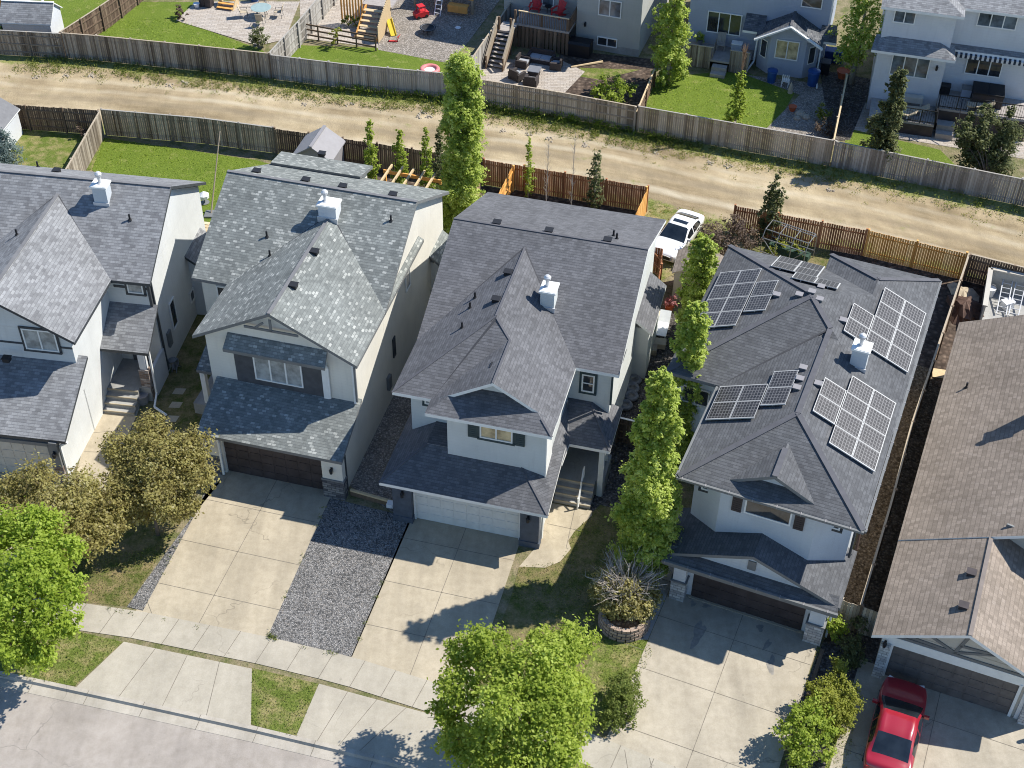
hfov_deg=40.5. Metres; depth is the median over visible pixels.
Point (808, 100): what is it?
patio
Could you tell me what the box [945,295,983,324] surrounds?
tarp heap
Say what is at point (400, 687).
pavement
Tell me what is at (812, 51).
window
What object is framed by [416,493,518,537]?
garage door
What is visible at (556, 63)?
patio armchair
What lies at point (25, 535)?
street tree
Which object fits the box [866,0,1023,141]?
detached house
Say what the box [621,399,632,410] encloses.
old tyre
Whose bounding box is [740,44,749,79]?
dead treetop
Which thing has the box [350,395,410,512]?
gravel bed
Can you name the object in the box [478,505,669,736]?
lawn
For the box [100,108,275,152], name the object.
board fence
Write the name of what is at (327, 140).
garden shed
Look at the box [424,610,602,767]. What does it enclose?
street tree
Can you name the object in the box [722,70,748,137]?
columnar poplar
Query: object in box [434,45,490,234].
columnar aspen
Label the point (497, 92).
board fence
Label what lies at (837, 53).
wheelie bin
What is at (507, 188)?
board fence
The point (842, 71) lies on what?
clay pot
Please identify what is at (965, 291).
sand heap
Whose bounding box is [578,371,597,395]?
window
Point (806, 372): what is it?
detached house
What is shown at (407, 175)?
pergola
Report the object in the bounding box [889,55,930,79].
window
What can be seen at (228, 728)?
kerb
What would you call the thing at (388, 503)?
timber edging
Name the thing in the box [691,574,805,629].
garage door
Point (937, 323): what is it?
soil
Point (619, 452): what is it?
gravel bed
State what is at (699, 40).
potted plant
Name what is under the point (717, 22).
window
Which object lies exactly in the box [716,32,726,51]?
deck chair
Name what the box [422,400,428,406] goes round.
window
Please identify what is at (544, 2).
window
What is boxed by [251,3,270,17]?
patio table
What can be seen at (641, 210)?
board fence
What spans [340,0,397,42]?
wooden stairs
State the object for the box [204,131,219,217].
leaning pole
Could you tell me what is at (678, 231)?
parked car
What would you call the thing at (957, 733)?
driveway
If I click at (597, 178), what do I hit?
young tree
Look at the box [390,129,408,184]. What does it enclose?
young tree
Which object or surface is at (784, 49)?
window
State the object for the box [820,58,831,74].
wheelie bin
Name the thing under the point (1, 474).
driveway
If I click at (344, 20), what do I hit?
garden shrub
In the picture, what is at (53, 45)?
board fence
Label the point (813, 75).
rain barrel
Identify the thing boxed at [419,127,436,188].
young tree
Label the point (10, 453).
garage door
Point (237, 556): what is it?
driveway
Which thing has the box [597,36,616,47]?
window
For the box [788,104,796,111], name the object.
clay pot
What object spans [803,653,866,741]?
round shrub
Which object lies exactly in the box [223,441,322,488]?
garage door
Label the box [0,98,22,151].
garden shed
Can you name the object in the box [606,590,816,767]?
driveway
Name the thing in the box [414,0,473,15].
play deck
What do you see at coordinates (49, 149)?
lawn
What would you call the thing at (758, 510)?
window
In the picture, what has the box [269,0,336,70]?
board fence
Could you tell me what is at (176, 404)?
path
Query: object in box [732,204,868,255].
board fence
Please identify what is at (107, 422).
path
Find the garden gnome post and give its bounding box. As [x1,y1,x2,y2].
[787,82,792,93]
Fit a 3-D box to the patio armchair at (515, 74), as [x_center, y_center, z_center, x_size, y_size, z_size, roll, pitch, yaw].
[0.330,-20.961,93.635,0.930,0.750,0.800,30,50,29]
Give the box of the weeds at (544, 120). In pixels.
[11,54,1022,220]
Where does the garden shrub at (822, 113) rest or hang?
on the patio at (808, 100)
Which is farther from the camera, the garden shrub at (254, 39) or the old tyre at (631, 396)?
the garden shrub at (254, 39)
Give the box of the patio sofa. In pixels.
[527,47,555,65]
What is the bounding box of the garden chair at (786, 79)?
[781,74,789,87]
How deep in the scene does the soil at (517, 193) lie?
83.16 m
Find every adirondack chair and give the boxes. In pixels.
[528,0,541,12]
[551,0,566,19]
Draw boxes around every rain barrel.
[767,67,777,83]
[807,67,820,86]
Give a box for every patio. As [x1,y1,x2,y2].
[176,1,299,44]
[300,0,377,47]
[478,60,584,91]
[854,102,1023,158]
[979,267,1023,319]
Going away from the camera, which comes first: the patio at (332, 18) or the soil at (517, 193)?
the soil at (517, 193)
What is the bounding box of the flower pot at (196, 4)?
[193,2,199,7]
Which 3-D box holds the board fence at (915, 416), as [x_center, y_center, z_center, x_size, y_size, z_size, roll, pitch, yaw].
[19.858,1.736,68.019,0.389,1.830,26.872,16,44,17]
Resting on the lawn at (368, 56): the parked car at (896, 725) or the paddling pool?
the paddling pool
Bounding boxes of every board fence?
[0,30,65,58]
[13,104,104,134]
[59,0,142,54]
[60,31,271,78]
[65,110,104,170]
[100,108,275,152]
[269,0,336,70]
[270,53,449,96]
[273,127,482,183]
[468,2,510,69]
[478,79,636,131]
[483,157,649,211]
[498,165,514,194]
[615,417,635,445]
[635,68,656,129]
[636,104,834,165]
[636,186,647,215]
[652,247,662,279]
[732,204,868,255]
[830,140,1023,205]
[832,73,847,139]
[837,598,877,636]
[854,255,970,632]
[862,228,967,278]
[963,253,1023,285]
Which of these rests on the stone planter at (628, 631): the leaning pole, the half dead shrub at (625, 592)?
the half dead shrub at (625, 592)
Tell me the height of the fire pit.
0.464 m
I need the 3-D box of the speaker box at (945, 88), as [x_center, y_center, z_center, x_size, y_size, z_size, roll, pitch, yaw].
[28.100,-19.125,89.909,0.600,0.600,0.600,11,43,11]
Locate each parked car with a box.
[655,209,704,262]
[862,675,929,767]
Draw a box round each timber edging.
[350,488,392,508]
[784,649,823,767]
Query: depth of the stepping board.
71.85 m
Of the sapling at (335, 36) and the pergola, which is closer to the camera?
the pergola
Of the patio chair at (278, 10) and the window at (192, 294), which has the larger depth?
the patio chair at (278, 10)
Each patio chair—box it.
[237,4,247,18]
[254,14,265,22]
[274,3,283,17]
[1008,282,1023,315]
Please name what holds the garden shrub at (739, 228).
on the yard ground at (487, 24)
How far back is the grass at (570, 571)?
61.48 m
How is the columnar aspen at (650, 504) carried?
on the lawn at (523, 615)
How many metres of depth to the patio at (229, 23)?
99.65 m
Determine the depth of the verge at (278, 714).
56.48 m
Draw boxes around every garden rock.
[794,110,805,117]
[802,114,810,119]
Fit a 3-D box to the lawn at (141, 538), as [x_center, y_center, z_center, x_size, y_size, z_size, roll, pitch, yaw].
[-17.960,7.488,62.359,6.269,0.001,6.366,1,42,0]
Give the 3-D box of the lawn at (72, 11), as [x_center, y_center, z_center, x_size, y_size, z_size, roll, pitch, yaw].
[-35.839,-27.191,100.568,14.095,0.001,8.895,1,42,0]
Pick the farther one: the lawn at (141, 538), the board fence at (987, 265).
the board fence at (987, 265)
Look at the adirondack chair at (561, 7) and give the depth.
96.51 m
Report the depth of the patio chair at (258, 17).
98.53 m
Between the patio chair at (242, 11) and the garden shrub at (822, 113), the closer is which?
the garden shrub at (822, 113)
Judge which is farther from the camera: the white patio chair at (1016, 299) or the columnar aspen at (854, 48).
the columnar aspen at (854, 48)
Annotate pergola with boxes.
[381,164,441,187]
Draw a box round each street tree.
[0,496,93,675]
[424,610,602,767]
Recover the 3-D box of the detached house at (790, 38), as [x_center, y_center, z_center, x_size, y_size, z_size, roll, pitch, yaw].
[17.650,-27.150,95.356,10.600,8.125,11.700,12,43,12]
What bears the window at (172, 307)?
in the detached house at (102, 303)
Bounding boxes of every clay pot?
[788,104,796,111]
[837,67,849,79]
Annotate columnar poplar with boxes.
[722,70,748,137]
[753,171,788,237]
[859,66,909,166]
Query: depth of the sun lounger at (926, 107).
89.09 m
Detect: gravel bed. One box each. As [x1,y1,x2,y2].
[127,480,220,610]
[268,498,408,655]
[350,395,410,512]
[378,0,498,62]
[590,313,681,511]
[821,71,870,141]
[827,364,942,636]
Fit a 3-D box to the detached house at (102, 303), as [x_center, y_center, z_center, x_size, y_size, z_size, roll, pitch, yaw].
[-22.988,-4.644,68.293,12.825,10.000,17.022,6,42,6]
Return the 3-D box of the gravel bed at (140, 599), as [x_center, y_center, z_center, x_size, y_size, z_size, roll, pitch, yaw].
[-15.152,7.088,62.829,0.763,0.001,8.164,11,43,12]
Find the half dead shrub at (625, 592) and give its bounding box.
[584,544,669,624]
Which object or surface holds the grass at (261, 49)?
on the yard ground at (487, 24)
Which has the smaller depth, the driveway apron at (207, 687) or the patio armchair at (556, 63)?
the driveway apron at (207, 687)
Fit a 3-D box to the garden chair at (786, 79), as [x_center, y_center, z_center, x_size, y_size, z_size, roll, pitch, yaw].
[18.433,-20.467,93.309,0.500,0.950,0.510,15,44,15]
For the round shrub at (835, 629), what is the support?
on the soil at (828, 646)
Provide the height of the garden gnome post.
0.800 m
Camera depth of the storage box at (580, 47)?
95.82 m
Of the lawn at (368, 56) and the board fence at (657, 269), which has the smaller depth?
the board fence at (657, 269)
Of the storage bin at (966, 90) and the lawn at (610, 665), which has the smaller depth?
the lawn at (610, 665)
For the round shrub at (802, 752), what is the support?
on the soil at (828, 646)
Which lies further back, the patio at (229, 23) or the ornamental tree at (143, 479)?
the patio at (229, 23)
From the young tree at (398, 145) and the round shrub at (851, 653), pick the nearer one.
the round shrub at (851, 653)
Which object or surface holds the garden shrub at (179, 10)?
on the patio at (229, 23)
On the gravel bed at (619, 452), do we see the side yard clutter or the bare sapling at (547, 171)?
the side yard clutter
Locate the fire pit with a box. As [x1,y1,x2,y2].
[419,23,435,35]
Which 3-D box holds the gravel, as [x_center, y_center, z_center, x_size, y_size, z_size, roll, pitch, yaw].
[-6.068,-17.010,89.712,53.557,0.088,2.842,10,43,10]
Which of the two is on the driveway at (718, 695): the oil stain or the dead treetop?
the oil stain
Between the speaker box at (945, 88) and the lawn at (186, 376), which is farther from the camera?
the speaker box at (945, 88)
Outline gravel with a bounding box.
[32,72,834,191]
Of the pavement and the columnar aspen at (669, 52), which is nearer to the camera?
the pavement
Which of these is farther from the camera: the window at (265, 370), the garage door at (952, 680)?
the window at (265, 370)
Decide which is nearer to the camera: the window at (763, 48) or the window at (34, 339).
the window at (34, 339)
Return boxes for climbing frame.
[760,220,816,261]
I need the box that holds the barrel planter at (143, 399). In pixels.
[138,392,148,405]
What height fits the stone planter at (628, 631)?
0.675 m
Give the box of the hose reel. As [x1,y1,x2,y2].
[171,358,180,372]
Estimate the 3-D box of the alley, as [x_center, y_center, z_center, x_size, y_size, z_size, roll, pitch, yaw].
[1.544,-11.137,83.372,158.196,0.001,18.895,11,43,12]
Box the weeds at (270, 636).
[110,492,819,726]
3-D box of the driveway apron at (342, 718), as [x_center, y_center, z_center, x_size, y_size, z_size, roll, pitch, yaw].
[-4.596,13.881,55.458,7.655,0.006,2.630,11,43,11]
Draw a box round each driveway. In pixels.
[0,472,70,581]
[136,470,337,636]
[351,518,518,690]
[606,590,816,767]
[830,660,1023,767]
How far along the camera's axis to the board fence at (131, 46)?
93.79 m
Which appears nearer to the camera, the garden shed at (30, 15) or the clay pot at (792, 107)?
the clay pot at (792, 107)
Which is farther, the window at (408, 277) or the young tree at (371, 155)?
the young tree at (371, 155)
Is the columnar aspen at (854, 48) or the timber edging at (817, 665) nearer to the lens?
the timber edging at (817, 665)
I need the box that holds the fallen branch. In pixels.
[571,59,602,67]
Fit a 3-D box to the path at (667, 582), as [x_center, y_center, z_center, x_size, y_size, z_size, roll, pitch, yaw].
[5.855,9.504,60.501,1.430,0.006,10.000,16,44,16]
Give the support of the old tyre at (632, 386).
on the gravel bed at (619, 452)
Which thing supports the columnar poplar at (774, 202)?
on the lawn at (821, 257)
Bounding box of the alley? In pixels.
[0,55,1023,278]
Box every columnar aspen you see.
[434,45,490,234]
[604,366,686,585]
[645,0,696,86]
[665,300,713,471]
[674,231,722,338]
[825,0,884,84]
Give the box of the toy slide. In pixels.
[387,17,396,35]
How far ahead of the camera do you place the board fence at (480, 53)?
94.76 m
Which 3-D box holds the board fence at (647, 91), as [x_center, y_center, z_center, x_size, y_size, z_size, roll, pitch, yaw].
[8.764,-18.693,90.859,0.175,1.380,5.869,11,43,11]
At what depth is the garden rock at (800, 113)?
90.62 m
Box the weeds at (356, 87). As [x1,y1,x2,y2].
[334,82,671,142]
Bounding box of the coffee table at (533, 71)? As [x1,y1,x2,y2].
[527,65,541,76]
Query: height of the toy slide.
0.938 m
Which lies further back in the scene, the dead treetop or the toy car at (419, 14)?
the toy car at (419, 14)
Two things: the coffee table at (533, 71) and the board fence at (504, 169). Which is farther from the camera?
the coffee table at (533, 71)
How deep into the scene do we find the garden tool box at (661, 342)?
73.08 m
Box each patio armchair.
[508,67,525,82]
[515,52,530,68]
[523,74,538,87]
[549,55,562,70]
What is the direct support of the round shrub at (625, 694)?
on the lawn at (523, 615)
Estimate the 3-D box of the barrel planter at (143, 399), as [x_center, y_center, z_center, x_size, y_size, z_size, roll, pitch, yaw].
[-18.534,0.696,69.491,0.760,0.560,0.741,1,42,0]
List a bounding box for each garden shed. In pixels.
[0,0,63,43]
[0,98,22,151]
[294,125,345,160]
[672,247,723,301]
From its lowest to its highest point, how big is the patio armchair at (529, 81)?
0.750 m
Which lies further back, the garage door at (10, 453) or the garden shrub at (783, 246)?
the garden shrub at (783, 246)
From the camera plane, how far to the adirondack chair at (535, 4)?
97.02 m
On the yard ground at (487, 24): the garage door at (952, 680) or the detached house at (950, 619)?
the detached house at (950, 619)
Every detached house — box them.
[0,161,206,483]
[191,150,448,500]
[378,192,665,548]
[485,0,668,71]
[661,244,941,646]
[679,0,836,88]
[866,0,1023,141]
[871,315,1023,724]
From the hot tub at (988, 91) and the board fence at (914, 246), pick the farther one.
the hot tub at (988, 91)
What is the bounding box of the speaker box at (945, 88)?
[940,82,950,94]
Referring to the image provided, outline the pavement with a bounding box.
[12,597,676,767]
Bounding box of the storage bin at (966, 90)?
[960,84,972,99]
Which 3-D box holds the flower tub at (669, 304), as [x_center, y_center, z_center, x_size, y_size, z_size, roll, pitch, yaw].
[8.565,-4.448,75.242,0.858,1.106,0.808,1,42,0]
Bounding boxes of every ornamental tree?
[0,452,134,570]
[94,407,220,535]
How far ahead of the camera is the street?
55.06 m
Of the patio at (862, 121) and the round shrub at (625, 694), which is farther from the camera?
the patio at (862, 121)
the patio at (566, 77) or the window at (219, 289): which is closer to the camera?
the window at (219, 289)
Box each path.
[76,408,139,489]
[165,388,185,445]
[519,503,591,567]
[621,566,673,649]
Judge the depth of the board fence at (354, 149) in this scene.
85.09 m
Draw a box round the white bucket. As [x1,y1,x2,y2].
[989,285,995,297]
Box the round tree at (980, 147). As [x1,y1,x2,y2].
[950,102,1023,186]
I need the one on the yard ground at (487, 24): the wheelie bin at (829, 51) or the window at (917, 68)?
the wheelie bin at (829, 51)
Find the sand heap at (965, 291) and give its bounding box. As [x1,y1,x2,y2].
[947,282,978,301]
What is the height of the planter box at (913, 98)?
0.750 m
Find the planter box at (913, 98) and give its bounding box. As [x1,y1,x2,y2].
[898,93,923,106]
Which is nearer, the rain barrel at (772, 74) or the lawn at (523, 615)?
the lawn at (523, 615)
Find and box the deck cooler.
[730,40,742,52]
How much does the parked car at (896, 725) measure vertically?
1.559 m
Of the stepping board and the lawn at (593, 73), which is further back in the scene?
the lawn at (593, 73)
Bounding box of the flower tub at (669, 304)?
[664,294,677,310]
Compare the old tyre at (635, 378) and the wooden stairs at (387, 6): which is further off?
the wooden stairs at (387, 6)
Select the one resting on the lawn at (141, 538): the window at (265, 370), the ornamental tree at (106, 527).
the ornamental tree at (106, 527)
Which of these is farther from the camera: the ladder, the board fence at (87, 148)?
the board fence at (87, 148)
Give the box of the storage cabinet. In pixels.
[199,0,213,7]
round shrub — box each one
[597,667,648,733]
[771,688,844,767]
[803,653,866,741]
[825,614,850,642]
[835,616,870,671]
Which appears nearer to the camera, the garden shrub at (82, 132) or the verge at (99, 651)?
the verge at (99, 651)
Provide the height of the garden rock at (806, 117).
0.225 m
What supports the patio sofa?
on the patio at (566, 77)
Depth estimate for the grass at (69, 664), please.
57.95 m
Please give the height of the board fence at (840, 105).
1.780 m
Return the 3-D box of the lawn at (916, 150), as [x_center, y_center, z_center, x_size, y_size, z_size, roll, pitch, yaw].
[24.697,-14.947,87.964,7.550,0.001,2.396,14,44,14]
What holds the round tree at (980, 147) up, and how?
on the yard ground at (487, 24)
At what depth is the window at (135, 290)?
67.55 m
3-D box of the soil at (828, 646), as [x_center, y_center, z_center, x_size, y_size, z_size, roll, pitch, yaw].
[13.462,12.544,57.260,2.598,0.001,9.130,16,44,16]
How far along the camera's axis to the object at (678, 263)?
75.49 m
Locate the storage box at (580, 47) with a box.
[568,36,593,58]
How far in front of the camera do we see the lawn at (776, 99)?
92.36 m
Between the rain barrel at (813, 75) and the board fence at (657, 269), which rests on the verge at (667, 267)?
the board fence at (657, 269)
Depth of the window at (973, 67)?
88.81 m
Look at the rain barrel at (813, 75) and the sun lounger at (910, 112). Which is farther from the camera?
the rain barrel at (813, 75)
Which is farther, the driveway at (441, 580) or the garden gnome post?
the garden gnome post
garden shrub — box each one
[74,122,86,136]
[174,4,188,19]
[247,21,270,46]
[341,15,359,26]
[589,72,638,106]
[686,213,763,254]
[766,238,804,256]
[814,117,834,135]
[815,102,832,119]
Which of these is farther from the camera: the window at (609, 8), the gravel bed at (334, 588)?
the window at (609, 8)
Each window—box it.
[18,326,62,354]
[124,284,146,296]
[168,296,178,329]
[189,287,194,303]
[216,285,224,296]
[252,357,303,387]
[392,335,395,357]
[405,269,410,292]
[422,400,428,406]
[477,426,514,445]
[531,0,553,6]
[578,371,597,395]
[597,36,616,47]
[598,0,621,18]
[681,384,709,407]
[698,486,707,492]
[706,10,742,36]
[743,500,792,525]
[759,38,767,57]
[774,39,799,60]
[801,0,822,9]
[807,46,816,64]
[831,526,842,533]
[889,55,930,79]
[892,11,916,24]
[964,55,1002,77]
[976,13,1018,30]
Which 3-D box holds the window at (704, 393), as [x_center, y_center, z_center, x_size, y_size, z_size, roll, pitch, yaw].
[8.309,0.545,62.898,1.300,1.000,0.060,16,44,16]
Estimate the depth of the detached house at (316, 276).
65.36 m
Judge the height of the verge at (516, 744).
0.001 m
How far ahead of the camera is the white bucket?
76.36 m
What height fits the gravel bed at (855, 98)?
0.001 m
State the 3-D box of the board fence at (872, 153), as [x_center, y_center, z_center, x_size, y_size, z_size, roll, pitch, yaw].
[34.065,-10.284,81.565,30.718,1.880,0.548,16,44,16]
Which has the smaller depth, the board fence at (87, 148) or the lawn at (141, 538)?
the lawn at (141, 538)
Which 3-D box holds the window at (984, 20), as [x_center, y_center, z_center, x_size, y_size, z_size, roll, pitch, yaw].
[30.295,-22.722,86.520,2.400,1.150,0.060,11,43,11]
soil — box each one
[367,163,513,233]
[512,190,636,214]
[559,50,656,110]
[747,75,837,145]
[788,609,880,767]
[830,246,983,369]
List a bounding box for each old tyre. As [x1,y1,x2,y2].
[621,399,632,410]
[624,390,638,401]
[627,382,639,391]
[629,374,641,384]
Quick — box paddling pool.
[419,63,439,74]
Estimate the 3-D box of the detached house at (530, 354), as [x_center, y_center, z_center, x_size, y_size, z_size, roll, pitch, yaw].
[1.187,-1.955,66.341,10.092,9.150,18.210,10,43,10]
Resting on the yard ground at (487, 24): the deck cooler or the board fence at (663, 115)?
the board fence at (663, 115)
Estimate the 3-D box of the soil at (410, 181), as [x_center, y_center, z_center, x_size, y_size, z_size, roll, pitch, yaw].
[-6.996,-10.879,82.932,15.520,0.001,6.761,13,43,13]
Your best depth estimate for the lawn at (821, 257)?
79.77 m
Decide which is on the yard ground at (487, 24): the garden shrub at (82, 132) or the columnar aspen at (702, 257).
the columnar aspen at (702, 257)
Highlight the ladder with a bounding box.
[996,279,1012,315]
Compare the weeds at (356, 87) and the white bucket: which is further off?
the weeds at (356, 87)
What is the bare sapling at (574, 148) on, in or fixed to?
on the soil at (517, 193)
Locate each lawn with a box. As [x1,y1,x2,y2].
[0,0,106,29]
[6,129,102,169]
[40,507,187,606]
[92,138,268,221]
[99,2,264,53]
[116,314,210,493]
[291,45,447,73]
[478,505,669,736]
[580,68,636,78]
[580,640,647,717]
[644,71,793,127]
[732,232,829,267]
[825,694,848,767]
[845,130,958,168]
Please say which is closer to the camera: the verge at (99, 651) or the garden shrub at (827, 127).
the verge at (99, 651)
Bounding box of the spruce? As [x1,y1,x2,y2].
[0,127,26,164]
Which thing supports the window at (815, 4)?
in the detached house at (790, 38)
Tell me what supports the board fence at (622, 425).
on the gravel bed at (619, 452)
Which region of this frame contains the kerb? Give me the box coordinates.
[0,671,426,767]
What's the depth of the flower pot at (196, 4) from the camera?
100.77 m
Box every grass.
[22,544,855,767]
[94,18,774,201]
[512,510,618,630]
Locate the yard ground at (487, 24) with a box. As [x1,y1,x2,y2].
[5,0,1023,767]
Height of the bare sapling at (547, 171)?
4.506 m
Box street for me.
[0,687,356,767]
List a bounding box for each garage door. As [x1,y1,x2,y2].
[0,442,53,473]
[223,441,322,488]
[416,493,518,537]
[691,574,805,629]
[885,646,1018,713]
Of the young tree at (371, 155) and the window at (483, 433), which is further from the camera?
the young tree at (371, 155)
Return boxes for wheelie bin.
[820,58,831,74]
[824,46,835,62]
[833,47,842,63]
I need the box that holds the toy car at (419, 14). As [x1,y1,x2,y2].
[413,3,428,19]
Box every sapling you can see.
[327,26,341,45]
[543,142,551,200]
[569,132,578,204]
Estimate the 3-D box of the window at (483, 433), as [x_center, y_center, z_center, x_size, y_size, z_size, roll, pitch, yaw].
[-0.693,2.109,60.228,1.700,1.170,0.080,10,43,10]
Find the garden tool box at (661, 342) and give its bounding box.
[654,337,666,349]
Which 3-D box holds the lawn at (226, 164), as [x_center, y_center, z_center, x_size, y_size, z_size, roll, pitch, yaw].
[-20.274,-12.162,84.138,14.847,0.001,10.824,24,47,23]
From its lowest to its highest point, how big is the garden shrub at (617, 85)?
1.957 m
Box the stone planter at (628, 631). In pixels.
[598,604,650,642]
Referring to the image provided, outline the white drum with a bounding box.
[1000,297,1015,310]
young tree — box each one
[363,119,381,179]
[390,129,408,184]
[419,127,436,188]
[430,129,444,187]
[519,136,536,197]
[582,150,605,208]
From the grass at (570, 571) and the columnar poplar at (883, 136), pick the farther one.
the columnar poplar at (883, 136)
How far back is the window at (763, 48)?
94.08 m
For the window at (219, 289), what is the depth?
67.35 m
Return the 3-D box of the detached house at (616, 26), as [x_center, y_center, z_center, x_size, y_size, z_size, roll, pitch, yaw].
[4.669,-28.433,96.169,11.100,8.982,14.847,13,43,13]
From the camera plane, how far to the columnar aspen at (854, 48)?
90.75 m
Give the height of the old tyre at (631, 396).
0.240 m
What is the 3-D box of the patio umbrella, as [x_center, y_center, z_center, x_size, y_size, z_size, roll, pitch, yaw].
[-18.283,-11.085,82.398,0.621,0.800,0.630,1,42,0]
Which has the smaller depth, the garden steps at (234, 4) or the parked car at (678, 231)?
the parked car at (678, 231)
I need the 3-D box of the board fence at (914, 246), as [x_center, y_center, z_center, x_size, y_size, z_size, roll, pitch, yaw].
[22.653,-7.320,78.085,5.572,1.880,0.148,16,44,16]
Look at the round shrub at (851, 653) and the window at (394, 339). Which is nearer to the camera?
the round shrub at (851, 653)
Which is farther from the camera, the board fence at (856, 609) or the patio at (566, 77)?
the patio at (566, 77)
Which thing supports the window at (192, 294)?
in the detached house at (102, 303)
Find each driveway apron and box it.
[77,642,251,724]
[296,684,468,767]
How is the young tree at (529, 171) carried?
on the soil at (517, 193)
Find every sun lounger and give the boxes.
[903,110,918,118]
[906,103,929,115]
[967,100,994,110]
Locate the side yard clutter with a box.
[656,309,671,337]
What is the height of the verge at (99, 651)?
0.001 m
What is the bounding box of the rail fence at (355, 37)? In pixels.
[306,24,376,50]
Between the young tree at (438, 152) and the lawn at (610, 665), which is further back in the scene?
the young tree at (438, 152)
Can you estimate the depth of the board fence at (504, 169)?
82.77 m
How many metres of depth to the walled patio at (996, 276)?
76.12 m
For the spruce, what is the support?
on the lawn at (49, 149)
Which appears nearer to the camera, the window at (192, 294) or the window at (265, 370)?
the window at (265, 370)
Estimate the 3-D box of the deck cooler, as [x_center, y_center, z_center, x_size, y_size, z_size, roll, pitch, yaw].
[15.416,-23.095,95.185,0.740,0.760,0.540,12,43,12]
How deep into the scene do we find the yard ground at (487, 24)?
87.02 m
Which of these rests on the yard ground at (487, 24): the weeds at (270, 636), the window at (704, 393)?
the weeds at (270, 636)
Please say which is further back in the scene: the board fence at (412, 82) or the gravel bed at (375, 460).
the board fence at (412, 82)
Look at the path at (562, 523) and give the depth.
63.36 m
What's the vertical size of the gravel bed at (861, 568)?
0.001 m
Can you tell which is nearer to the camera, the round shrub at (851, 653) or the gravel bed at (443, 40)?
the round shrub at (851, 653)
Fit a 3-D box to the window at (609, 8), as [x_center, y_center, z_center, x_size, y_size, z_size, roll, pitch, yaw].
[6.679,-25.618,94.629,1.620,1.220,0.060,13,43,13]
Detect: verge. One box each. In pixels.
[0,621,121,685]
[251,668,318,735]
[442,720,592,767]
[645,201,730,279]
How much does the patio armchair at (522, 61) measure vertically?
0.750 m
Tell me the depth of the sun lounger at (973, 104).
88.31 m
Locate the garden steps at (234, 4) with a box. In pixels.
[216,0,238,10]
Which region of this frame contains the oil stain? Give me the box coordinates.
[690,600,774,674]
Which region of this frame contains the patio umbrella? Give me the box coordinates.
[199,191,208,204]
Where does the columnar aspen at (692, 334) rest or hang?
on the yard ground at (487, 24)
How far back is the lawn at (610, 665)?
58.04 m
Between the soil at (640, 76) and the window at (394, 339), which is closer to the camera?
the window at (394, 339)
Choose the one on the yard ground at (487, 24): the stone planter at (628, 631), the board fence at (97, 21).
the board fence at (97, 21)
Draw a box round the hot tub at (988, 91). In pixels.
[970,81,1004,109]
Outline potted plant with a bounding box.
[693,31,704,44]
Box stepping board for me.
[932,368,945,378]
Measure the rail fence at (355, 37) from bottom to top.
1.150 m

